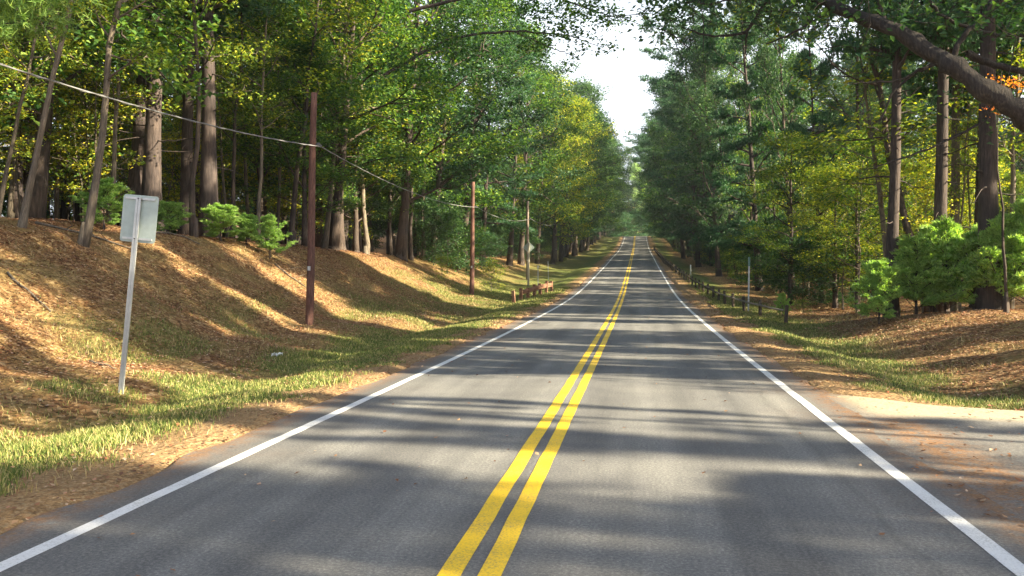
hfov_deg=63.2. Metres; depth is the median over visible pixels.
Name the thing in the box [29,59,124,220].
sapling
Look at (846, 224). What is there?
sapling
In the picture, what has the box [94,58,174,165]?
slender tree
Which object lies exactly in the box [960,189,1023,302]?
young pine
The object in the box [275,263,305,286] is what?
fallen branch
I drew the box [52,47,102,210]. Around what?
slender tree
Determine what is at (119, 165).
sapling
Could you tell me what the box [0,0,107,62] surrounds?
white pine
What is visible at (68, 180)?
sapling
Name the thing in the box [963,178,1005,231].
sapling
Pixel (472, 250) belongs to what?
utility pole
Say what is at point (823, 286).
understory bush
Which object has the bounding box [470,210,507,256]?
understory bush
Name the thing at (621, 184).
maple tree
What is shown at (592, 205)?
maple tree
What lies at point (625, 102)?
sky
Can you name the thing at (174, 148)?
sapling
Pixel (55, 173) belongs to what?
sapling
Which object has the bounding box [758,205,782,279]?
sapling
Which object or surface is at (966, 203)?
sapling
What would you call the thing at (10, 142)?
sapling
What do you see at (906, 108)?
maple tree
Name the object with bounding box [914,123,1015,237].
sapling
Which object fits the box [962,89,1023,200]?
oak tree
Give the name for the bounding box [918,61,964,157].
distant tree
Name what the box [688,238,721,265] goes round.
understory bush
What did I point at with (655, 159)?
oak tree
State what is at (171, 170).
sapling
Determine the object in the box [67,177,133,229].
bush
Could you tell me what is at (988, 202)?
white pine
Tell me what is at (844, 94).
maple tree
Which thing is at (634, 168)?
distant tree
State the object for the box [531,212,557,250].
understory bush
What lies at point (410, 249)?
slender tree
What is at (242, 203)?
sapling
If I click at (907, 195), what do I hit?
distant tree
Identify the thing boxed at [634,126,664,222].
oak tree
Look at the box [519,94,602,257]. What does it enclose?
maple tree
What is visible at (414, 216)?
understory bush
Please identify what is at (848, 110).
white pine
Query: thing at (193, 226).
slender tree
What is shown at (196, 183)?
sapling
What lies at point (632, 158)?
white pine
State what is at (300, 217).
sapling
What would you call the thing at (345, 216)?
sapling
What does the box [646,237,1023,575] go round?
white edge line
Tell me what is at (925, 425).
side drive
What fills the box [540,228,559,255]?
understory bush
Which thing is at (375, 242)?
understory bush
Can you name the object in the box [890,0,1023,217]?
white pine
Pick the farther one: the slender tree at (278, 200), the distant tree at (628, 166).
the distant tree at (628, 166)
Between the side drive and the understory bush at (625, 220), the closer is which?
the side drive
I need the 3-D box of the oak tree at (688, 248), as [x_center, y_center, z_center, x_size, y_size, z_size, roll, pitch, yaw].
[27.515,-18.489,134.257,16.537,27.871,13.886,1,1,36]
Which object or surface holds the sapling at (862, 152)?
on the ground at (576, 271)
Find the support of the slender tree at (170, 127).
on the ground at (576, 271)
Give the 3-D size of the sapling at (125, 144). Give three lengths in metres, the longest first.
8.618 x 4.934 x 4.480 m
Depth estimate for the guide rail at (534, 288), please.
51.62 m
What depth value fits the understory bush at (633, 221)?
277.73 m
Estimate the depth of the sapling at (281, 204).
63.63 m
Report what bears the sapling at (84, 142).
on the ground at (576, 271)
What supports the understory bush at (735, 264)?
on the ground at (576, 271)
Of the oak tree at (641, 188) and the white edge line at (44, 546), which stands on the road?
the white edge line at (44, 546)
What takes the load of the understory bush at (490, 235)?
on the ground at (576, 271)
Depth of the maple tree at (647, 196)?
148.61 m
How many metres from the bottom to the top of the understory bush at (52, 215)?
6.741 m
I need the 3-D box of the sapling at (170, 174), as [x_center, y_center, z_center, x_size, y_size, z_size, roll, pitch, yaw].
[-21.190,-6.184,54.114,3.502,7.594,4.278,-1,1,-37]
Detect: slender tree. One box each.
[0,0,125,228]
[0,1,90,215]
[0,6,90,217]
[0,71,60,143]
[24,28,100,218]
[29,0,199,224]
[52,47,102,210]
[77,0,205,247]
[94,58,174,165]
[106,64,169,225]
[106,73,166,219]
[111,63,175,172]
[125,56,195,165]
[137,0,277,237]
[162,90,181,195]
[169,6,259,237]
[172,0,302,238]
[194,6,299,239]
[194,61,253,236]
[215,0,305,234]
[218,98,255,195]
[224,0,399,245]
[238,0,326,243]
[287,0,421,248]
[303,18,413,254]
[371,13,480,260]
[380,3,467,260]
[688,0,965,313]
[785,1,933,300]
[844,44,887,208]
[912,33,1023,309]
[931,12,998,310]
[935,23,1004,229]
[960,61,976,196]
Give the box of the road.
[0,236,1023,575]
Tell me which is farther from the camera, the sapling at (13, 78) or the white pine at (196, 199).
the white pine at (196, 199)
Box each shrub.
[431,253,454,278]
[478,257,508,291]
[791,297,817,315]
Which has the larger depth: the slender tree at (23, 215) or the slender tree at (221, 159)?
the slender tree at (221, 159)
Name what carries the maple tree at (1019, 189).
on the ground at (576, 271)
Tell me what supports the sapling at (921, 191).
on the ground at (576, 271)
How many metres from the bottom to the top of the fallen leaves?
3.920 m
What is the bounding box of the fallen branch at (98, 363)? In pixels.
[88,359,116,368]
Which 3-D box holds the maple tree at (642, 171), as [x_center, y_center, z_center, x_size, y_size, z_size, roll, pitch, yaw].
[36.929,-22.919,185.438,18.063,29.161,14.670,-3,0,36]
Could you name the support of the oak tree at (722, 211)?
on the ground at (576, 271)
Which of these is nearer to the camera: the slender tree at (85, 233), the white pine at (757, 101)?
the slender tree at (85, 233)
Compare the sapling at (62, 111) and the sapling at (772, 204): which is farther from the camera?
the sapling at (772, 204)
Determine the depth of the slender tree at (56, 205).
37.53 m
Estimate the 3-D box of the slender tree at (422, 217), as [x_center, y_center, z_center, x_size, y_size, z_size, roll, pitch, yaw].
[-6.423,-10.458,59.762,7.389,17.827,8.784,1,1,45]
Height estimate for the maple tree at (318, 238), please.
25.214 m
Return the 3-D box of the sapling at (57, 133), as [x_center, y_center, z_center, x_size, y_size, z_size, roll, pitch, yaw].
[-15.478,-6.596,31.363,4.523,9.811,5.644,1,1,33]
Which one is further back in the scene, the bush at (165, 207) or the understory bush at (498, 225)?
the understory bush at (498, 225)
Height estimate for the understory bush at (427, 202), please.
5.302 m
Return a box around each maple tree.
[0,0,274,218]
[1,44,136,219]
[128,56,249,200]
[164,0,368,240]
[176,6,317,239]
[216,32,388,246]
[218,32,273,230]
[226,0,468,250]
[228,13,319,243]
[232,0,634,250]
[237,0,453,246]
[242,69,288,214]
[257,11,416,212]
[342,50,410,251]
[346,68,444,254]
[352,181,417,253]
[357,0,533,262]
[378,118,443,256]
[394,135,456,255]
[457,15,599,266]
[490,71,599,263]
[498,152,529,245]
[519,93,630,261]
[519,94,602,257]
[523,86,598,263]
[546,110,617,256]
[573,110,630,251]
[586,139,635,250]
[589,139,629,245]
[593,137,630,242]
[630,144,672,247]
[634,117,718,254]
[651,86,729,252]
[767,50,845,203]
[824,73,885,162]
[846,195,918,254]
[861,59,929,236]
[907,158,973,236]
[981,71,1023,312]
[998,171,1023,214]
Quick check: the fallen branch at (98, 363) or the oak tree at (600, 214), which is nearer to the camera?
the fallen branch at (98, 363)
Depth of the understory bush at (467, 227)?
61.57 m
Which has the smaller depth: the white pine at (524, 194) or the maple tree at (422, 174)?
the maple tree at (422, 174)
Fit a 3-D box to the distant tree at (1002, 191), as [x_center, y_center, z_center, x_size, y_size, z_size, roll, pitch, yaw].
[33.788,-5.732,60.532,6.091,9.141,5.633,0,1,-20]
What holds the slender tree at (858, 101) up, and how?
on the ground at (576, 271)
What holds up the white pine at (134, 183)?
on the ground at (576, 271)
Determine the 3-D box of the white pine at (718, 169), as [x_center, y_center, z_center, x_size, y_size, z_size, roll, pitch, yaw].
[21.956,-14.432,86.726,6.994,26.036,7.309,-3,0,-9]
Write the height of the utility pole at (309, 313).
7.452 m
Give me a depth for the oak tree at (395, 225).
63.73 m
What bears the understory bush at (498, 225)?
on the ground at (576, 271)
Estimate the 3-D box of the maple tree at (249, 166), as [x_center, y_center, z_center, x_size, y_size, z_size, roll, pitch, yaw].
[-15.727,-12.536,55.069,11.396,20.676,11.908,0,1,4]
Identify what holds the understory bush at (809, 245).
on the ground at (576, 271)
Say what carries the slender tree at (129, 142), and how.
on the ground at (576, 271)
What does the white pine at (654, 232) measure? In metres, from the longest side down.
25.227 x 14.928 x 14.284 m
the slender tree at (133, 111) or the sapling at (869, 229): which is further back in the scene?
the sapling at (869, 229)
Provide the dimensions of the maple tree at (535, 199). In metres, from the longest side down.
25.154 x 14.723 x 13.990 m
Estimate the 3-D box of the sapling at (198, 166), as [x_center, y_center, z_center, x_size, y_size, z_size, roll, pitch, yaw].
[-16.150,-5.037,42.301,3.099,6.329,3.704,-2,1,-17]
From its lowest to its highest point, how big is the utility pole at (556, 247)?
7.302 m
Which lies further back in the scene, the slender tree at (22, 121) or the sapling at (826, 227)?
the sapling at (826, 227)
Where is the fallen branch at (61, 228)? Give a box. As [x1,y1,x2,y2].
[35,219,137,250]
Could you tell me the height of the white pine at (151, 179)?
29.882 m
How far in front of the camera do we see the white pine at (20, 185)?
32.79 m
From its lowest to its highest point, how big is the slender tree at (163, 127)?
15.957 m
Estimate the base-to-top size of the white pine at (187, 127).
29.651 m
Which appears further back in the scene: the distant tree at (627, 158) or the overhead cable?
the distant tree at (627, 158)
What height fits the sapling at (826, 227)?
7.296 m
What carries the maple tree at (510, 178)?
on the ground at (576, 271)
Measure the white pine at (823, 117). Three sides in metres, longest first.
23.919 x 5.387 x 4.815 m
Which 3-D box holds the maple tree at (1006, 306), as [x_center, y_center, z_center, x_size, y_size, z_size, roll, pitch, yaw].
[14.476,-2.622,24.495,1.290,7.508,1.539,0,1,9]
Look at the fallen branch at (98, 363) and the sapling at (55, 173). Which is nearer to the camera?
the fallen branch at (98, 363)
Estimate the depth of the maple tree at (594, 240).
211.53 m
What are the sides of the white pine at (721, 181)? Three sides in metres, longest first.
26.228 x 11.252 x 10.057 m
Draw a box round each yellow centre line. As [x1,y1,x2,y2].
[437,236,634,575]
[477,242,634,575]
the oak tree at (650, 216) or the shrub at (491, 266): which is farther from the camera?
the oak tree at (650, 216)
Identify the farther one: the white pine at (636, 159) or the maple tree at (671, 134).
the white pine at (636, 159)
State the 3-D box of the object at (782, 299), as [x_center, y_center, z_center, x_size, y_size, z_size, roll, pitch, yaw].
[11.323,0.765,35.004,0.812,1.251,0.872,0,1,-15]
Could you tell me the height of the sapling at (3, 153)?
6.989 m
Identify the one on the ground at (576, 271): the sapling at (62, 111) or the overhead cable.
the sapling at (62, 111)
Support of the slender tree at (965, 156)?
on the ground at (576, 271)
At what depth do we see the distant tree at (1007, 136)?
84.36 m
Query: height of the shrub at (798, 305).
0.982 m
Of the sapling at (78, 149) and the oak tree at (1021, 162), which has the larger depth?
the oak tree at (1021, 162)
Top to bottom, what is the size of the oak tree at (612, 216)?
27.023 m
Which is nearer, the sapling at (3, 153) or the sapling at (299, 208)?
the sapling at (3, 153)
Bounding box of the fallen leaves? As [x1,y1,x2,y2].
[0,216,1023,575]
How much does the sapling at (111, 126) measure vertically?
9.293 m
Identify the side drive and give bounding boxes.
[827,393,1023,520]
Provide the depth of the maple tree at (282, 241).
61.89 m
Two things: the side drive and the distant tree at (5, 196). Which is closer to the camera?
the side drive
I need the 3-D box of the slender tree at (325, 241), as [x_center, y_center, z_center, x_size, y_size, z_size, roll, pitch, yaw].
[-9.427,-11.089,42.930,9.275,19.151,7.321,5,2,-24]
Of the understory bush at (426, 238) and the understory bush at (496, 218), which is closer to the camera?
the understory bush at (426, 238)
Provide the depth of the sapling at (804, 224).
57.51 m
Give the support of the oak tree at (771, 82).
on the ground at (576, 271)
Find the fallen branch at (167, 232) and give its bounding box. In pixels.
[156,226,199,243]
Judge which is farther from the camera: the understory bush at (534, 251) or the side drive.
the understory bush at (534, 251)
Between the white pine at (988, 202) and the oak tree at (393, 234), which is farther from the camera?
the oak tree at (393, 234)
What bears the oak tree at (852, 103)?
on the ground at (576, 271)
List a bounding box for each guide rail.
[511,281,552,303]
[653,246,788,322]
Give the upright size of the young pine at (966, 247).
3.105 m
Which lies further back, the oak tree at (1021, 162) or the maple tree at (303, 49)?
the oak tree at (1021, 162)
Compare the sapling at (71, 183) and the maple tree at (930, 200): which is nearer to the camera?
the sapling at (71, 183)
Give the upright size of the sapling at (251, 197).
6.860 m
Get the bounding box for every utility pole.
[305,92,321,324]
[469,182,477,294]
[526,201,530,279]
[555,224,556,261]
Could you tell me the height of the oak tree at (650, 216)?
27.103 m
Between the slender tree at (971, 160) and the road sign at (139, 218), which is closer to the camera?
the road sign at (139, 218)
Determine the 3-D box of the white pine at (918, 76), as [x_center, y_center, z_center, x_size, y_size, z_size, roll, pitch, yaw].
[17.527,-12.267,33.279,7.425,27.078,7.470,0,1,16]
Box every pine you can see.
[0,0,105,218]
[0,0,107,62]
[0,22,133,207]
[31,0,264,194]
[54,12,170,221]
[76,3,275,216]
[92,0,282,231]
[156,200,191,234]
[161,0,311,237]
[163,0,274,234]
[232,213,261,244]
[243,213,297,258]
[275,1,420,249]
[292,16,428,251]
[429,4,551,266]
[550,136,614,251]
[593,144,617,231]
[596,143,628,239]
[623,107,679,248]
[625,127,676,248]
[631,139,645,226]
[631,145,672,243]
[632,112,692,253]
[632,144,668,242]
[637,1,741,266]
[642,113,686,252]
[647,97,704,244]
[649,65,724,261]
[667,69,730,265]
[681,0,821,290]
[691,23,757,269]
[698,1,771,239]
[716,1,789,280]
[724,0,803,281]
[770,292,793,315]
[774,0,855,302]
[819,0,1015,317]
[821,67,891,181]
[836,28,930,224]
[845,0,1023,311]
[848,257,903,323]
[855,2,1022,310]
[859,234,975,314]
[866,5,965,233]
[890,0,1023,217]
[898,220,944,311]
[902,0,1023,307]
[910,0,1023,309]
[912,214,974,311]
[936,229,1010,309]
[939,223,1023,293]
[958,212,1023,309]
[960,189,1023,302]
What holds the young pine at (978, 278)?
on the ground at (576, 271)
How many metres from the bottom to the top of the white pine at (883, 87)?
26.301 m
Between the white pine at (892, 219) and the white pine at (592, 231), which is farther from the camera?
the white pine at (592, 231)
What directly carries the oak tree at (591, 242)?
on the ground at (576, 271)
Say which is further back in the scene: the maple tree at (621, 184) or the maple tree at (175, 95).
the maple tree at (621, 184)
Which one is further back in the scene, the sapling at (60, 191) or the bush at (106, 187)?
the sapling at (60, 191)
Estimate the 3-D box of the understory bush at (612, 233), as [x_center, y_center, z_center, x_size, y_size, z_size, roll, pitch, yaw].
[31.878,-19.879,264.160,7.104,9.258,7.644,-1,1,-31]
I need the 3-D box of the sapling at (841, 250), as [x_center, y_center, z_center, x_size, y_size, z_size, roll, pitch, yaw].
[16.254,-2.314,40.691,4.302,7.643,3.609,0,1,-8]
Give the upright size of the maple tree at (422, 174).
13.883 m
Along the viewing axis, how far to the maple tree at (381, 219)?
67.57 m
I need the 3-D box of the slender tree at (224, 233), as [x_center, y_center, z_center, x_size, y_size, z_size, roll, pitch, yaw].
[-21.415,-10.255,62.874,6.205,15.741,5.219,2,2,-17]
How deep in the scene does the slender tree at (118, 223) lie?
52.53 m
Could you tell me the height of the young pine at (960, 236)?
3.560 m
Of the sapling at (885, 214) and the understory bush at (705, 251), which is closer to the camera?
the sapling at (885, 214)
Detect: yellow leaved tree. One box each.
[726,128,867,304]
[783,162,882,308]
[798,128,924,307]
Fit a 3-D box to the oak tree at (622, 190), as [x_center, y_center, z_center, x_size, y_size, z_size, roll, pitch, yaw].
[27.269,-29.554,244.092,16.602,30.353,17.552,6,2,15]
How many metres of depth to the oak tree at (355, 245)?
50.76 m
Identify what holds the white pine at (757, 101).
on the ground at (576, 271)
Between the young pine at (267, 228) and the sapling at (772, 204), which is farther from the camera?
the sapling at (772, 204)
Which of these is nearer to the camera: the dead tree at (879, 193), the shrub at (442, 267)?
the dead tree at (879, 193)
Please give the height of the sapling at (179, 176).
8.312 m
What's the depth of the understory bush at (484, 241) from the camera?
64.05 m
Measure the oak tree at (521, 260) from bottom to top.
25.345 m
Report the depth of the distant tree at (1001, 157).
55.46 m
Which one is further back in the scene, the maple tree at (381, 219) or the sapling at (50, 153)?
the maple tree at (381, 219)
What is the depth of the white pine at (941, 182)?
29.23 m
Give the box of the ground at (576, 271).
[0,207,1023,534]
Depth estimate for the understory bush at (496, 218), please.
134.52 m
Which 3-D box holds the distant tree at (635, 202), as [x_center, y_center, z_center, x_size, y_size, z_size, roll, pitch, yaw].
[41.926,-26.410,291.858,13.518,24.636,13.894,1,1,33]
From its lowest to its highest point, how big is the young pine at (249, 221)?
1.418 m
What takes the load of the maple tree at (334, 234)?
on the ground at (576, 271)
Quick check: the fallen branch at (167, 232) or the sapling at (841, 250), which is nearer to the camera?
the fallen branch at (167, 232)
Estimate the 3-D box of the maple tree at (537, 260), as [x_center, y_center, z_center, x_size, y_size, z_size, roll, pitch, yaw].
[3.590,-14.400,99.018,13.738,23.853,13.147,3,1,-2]
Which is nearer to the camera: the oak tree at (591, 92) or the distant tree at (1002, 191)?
the distant tree at (1002, 191)
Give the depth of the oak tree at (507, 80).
66.43 m
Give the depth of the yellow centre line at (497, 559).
7.06 m
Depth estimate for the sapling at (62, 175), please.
48.98 m
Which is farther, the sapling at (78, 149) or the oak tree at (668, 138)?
the oak tree at (668, 138)
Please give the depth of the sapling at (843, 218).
49.73 m
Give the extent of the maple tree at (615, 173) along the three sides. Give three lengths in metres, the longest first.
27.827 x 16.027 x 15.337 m
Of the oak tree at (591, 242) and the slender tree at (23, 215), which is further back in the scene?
the oak tree at (591, 242)
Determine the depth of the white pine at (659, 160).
152.86 m
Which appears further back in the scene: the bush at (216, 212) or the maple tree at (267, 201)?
the maple tree at (267, 201)
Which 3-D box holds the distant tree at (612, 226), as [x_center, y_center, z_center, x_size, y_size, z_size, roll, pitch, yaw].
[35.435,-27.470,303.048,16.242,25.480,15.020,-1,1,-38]
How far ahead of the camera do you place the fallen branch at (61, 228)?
23.46 m
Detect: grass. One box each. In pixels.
[0,258,1023,496]
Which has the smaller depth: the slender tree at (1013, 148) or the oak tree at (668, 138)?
the slender tree at (1013, 148)
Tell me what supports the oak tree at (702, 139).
on the ground at (576, 271)
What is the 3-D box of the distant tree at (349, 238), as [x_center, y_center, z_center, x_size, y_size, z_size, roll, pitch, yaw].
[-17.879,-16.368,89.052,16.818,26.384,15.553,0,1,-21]
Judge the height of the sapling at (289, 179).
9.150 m
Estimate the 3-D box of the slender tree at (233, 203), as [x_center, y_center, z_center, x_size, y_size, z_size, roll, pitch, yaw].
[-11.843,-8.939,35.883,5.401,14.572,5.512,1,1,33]
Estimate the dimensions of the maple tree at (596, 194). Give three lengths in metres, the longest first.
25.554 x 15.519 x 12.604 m
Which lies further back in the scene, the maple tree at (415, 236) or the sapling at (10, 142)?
the maple tree at (415, 236)
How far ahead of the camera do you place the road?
7.15 m
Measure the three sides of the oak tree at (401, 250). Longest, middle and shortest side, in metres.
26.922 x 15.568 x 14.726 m
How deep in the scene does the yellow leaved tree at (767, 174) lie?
44.80 m
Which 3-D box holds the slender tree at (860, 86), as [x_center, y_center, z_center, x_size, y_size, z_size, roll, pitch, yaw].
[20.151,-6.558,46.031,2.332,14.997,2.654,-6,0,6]
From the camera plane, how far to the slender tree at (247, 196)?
44.91 m
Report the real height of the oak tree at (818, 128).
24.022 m
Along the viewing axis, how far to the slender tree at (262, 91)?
35.65 m
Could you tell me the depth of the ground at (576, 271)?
19.29 m
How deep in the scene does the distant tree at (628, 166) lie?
321.96 m
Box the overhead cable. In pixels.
[0,63,553,224]
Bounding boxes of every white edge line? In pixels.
[0,237,624,571]
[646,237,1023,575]
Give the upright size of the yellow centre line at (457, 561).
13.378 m
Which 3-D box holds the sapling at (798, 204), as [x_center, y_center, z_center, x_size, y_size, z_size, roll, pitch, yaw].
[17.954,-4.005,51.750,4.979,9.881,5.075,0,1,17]
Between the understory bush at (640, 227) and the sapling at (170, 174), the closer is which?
the sapling at (170, 174)
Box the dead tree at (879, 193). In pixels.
[804,30,934,310]
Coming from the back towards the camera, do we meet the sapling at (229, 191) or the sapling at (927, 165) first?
the sapling at (229, 191)
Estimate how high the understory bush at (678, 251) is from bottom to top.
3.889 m
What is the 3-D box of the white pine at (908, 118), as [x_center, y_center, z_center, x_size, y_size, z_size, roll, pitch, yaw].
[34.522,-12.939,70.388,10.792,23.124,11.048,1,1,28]
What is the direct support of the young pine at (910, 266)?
on the ground at (576, 271)
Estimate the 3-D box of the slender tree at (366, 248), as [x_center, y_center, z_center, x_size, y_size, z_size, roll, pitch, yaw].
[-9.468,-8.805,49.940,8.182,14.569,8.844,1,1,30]
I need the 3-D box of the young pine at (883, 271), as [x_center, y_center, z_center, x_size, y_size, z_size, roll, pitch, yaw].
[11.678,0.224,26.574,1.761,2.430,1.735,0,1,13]
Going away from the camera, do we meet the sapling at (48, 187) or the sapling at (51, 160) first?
the sapling at (51, 160)
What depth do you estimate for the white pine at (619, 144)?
227.64 m
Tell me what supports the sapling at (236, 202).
on the ground at (576, 271)
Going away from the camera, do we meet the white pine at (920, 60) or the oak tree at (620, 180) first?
the white pine at (920, 60)
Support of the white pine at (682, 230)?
on the ground at (576, 271)
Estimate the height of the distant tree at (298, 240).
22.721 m
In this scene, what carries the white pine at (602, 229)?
on the ground at (576, 271)
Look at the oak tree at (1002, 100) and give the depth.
13.13 m
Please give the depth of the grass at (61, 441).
16.47 m
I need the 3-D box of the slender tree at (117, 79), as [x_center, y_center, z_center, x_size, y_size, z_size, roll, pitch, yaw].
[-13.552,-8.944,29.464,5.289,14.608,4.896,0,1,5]
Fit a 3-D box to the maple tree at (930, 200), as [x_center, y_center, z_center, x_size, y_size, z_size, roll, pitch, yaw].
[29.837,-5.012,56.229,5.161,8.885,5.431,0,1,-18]
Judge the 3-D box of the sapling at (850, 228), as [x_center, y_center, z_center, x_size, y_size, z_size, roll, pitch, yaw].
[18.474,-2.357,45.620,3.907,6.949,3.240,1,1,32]
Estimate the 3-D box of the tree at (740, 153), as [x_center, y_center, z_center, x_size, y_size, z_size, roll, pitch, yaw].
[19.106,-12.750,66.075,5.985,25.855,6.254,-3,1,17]
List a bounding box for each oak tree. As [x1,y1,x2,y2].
[301,34,425,252]
[303,0,529,261]
[350,177,435,253]
[371,178,396,238]
[372,68,459,233]
[426,0,566,261]
[426,108,483,216]
[445,111,493,233]
[465,116,510,187]
[477,40,588,265]
[530,73,634,257]
[548,100,616,255]
[580,118,630,242]
[580,129,628,250]
[588,0,1023,169]
[590,150,623,244]
[600,137,631,236]
[632,97,704,256]
[633,70,705,258]
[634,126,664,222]
[636,124,680,252]
[644,20,763,276]
[646,89,713,257]
[678,60,732,233]
[685,28,746,274]
[727,0,840,287]
[734,56,803,203]
[781,68,849,166]
[817,51,905,258]
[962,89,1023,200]
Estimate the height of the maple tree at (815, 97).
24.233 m
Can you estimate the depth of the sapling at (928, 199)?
50.00 m
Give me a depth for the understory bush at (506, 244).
100.59 m
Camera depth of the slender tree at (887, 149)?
31.28 m
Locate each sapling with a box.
[0,3,92,214]
[0,20,112,179]
[0,43,51,180]
[0,55,42,159]
[0,80,68,193]
[0,89,34,189]
[0,114,28,192]
[1,114,55,208]
[12,1,180,169]
[22,92,89,217]
[23,41,132,221]
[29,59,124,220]
[47,108,100,219]
[47,141,55,213]
[47,161,71,216]
[50,32,145,192]
[50,123,72,208]
[51,97,126,222]
[59,80,133,196]
[61,138,126,212]
[66,65,166,222]
[75,95,163,199]
[104,111,130,224]
[117,127,170,193]
[161,94,201,201]
[161,103,230,216]
[161,124,198,210]
[162,93,247,196]
[162,131,180,230]
[163,146,179,202]
[164,95,265,203]
[164,130,223,217]
[166,131,227,219]
[217,151,254,215]
[219,146,250,216]
[221,169,255,225]
[229,166,270,214]
[248,123,324,210]
[249,166,301,243]
[251,173,300,228]
[266,113,324,243]
[267,165,292,222]
[280,170,325,232]
[282,172,307,238]
[323,183,353,234]
[344,185,372,233]
[348,192,381,245]
[744,174,785,219]
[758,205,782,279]
[759,149,836,294]
[788,191,851,299]
[793,188,815,284]
[796,163,886,308]
[809,192,865,266]
[813,129,917,313]
[814,182,881,300]
[822,212,863,248]
[826,106,949,260]
[842,151,923,266]
[850,203,885,259]
[851,159,916,256]
[869,138,966,249]
[870,200,931,258]
[876,174,961,238]
[899,137,1001,233]
[900,116,1004,227]
[905,169,934,225]
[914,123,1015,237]
[930,174,975,234]
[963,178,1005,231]
[964,147,1018,219]
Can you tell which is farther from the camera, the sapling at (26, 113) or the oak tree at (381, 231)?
the oak tree at (381, 231)
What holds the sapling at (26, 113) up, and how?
on the ground at (576, 271)
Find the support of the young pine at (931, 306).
on the ground at (576, 271)
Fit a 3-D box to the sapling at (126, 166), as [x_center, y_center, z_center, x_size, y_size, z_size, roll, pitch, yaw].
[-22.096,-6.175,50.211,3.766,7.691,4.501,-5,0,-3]
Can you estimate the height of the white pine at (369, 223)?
29.792 m
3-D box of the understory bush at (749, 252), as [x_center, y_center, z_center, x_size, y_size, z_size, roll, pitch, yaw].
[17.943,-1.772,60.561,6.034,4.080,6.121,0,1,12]
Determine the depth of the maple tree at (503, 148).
58.87 m
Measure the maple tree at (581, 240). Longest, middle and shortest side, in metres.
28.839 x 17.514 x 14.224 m
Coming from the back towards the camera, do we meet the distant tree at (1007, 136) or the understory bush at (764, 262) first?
the distant tree at (1007, 136)
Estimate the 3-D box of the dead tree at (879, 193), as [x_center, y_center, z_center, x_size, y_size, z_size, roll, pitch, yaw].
[15.043,-4.662,33.926,4.964,12.064,5.303,-8,0,17]
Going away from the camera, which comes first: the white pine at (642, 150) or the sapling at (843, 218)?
the sapling at (843, 218)
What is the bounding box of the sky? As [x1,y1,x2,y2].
[1,0,1023,215]
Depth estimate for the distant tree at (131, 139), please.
94.84 m
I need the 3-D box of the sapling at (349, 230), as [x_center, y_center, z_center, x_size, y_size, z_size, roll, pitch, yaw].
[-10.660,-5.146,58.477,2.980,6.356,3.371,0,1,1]
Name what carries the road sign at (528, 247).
on the ground at (576, 271)
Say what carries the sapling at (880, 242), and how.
on the ground at (576, 271)
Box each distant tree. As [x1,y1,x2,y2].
[0,159,8,215]
[98,72,162,225]
[134,65,241,233]
[244,133,325,236]
[280,211,301,243]
[302,108,391,250]
[601,201,631,235]
[608,187,633,235]
[618,161,640,231]
[619,145,634,182]
[619,179,644,235]
[620,162,642,234]
[850,158,933,256]
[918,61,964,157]
[960,150,1022,218]
[961,150,1023,215]
[974,75,1023,209]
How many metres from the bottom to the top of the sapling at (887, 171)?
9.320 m
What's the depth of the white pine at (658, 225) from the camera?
124.84 m
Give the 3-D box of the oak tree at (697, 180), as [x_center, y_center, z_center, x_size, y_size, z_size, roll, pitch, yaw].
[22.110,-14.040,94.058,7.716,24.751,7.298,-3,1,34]
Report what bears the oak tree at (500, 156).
on the ground at (576, 271)
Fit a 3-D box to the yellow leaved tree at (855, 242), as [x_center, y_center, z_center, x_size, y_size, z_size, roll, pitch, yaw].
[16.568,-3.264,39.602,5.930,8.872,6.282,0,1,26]
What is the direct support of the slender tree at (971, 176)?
on the ground at (576, 271)
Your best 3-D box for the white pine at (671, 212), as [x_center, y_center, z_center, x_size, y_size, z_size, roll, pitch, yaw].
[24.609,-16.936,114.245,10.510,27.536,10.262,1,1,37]
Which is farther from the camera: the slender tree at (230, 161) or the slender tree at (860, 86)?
the slender tree at (230, 161)
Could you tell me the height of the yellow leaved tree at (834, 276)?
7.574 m
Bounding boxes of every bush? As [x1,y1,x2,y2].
[0,184,8,217]
[46,172,72,218]
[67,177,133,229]
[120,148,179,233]
[198,202,250,241]
[348,199,385,251]
[412,196,455,256]
[412,215,462,259]
[413,194,468,263]
[413,198,480,273]
[415,235,500,270]
[416,223,489,270]
[418,187,497,256]
[468,228,510,270]
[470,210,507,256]
[486,224,508,256]
[487,209,508,243]
[487,226,516,255]
[488,226,525,257]
[507,218,546,254]
[513,229,543,260]
[525,233,546,256]
[530,221,549,253]
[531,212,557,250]
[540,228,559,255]
[605,216,622,236]
[614,212,636,236]
[623,208,639,235]
[632,212,646,235]
[673,241,686,252]
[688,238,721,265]
[707,233,744,272]
[718,238,764,281]
[721,239,787,286]
[734,223,822,297]
[752,237,813,292]
[757,231,846,305]
[782,241,878,305]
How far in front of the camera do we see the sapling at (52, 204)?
54.03 m
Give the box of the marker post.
[748,257,749,310]
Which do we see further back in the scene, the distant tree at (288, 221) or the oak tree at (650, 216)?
the oak tree at (650, 216)
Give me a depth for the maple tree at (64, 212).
48.66 m
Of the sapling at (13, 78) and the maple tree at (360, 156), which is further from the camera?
the maple tree at (360, 156)
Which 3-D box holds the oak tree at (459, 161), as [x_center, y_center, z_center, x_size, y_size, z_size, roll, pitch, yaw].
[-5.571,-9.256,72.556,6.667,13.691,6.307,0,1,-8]
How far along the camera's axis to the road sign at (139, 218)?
13.21 m
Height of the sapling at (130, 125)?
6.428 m
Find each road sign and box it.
[118,194,158,393]
[523,242,533,284]
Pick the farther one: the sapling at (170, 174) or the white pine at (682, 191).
the white pine at (682, 191)
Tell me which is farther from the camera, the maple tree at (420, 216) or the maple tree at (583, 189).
the maple tree at (583, 189)

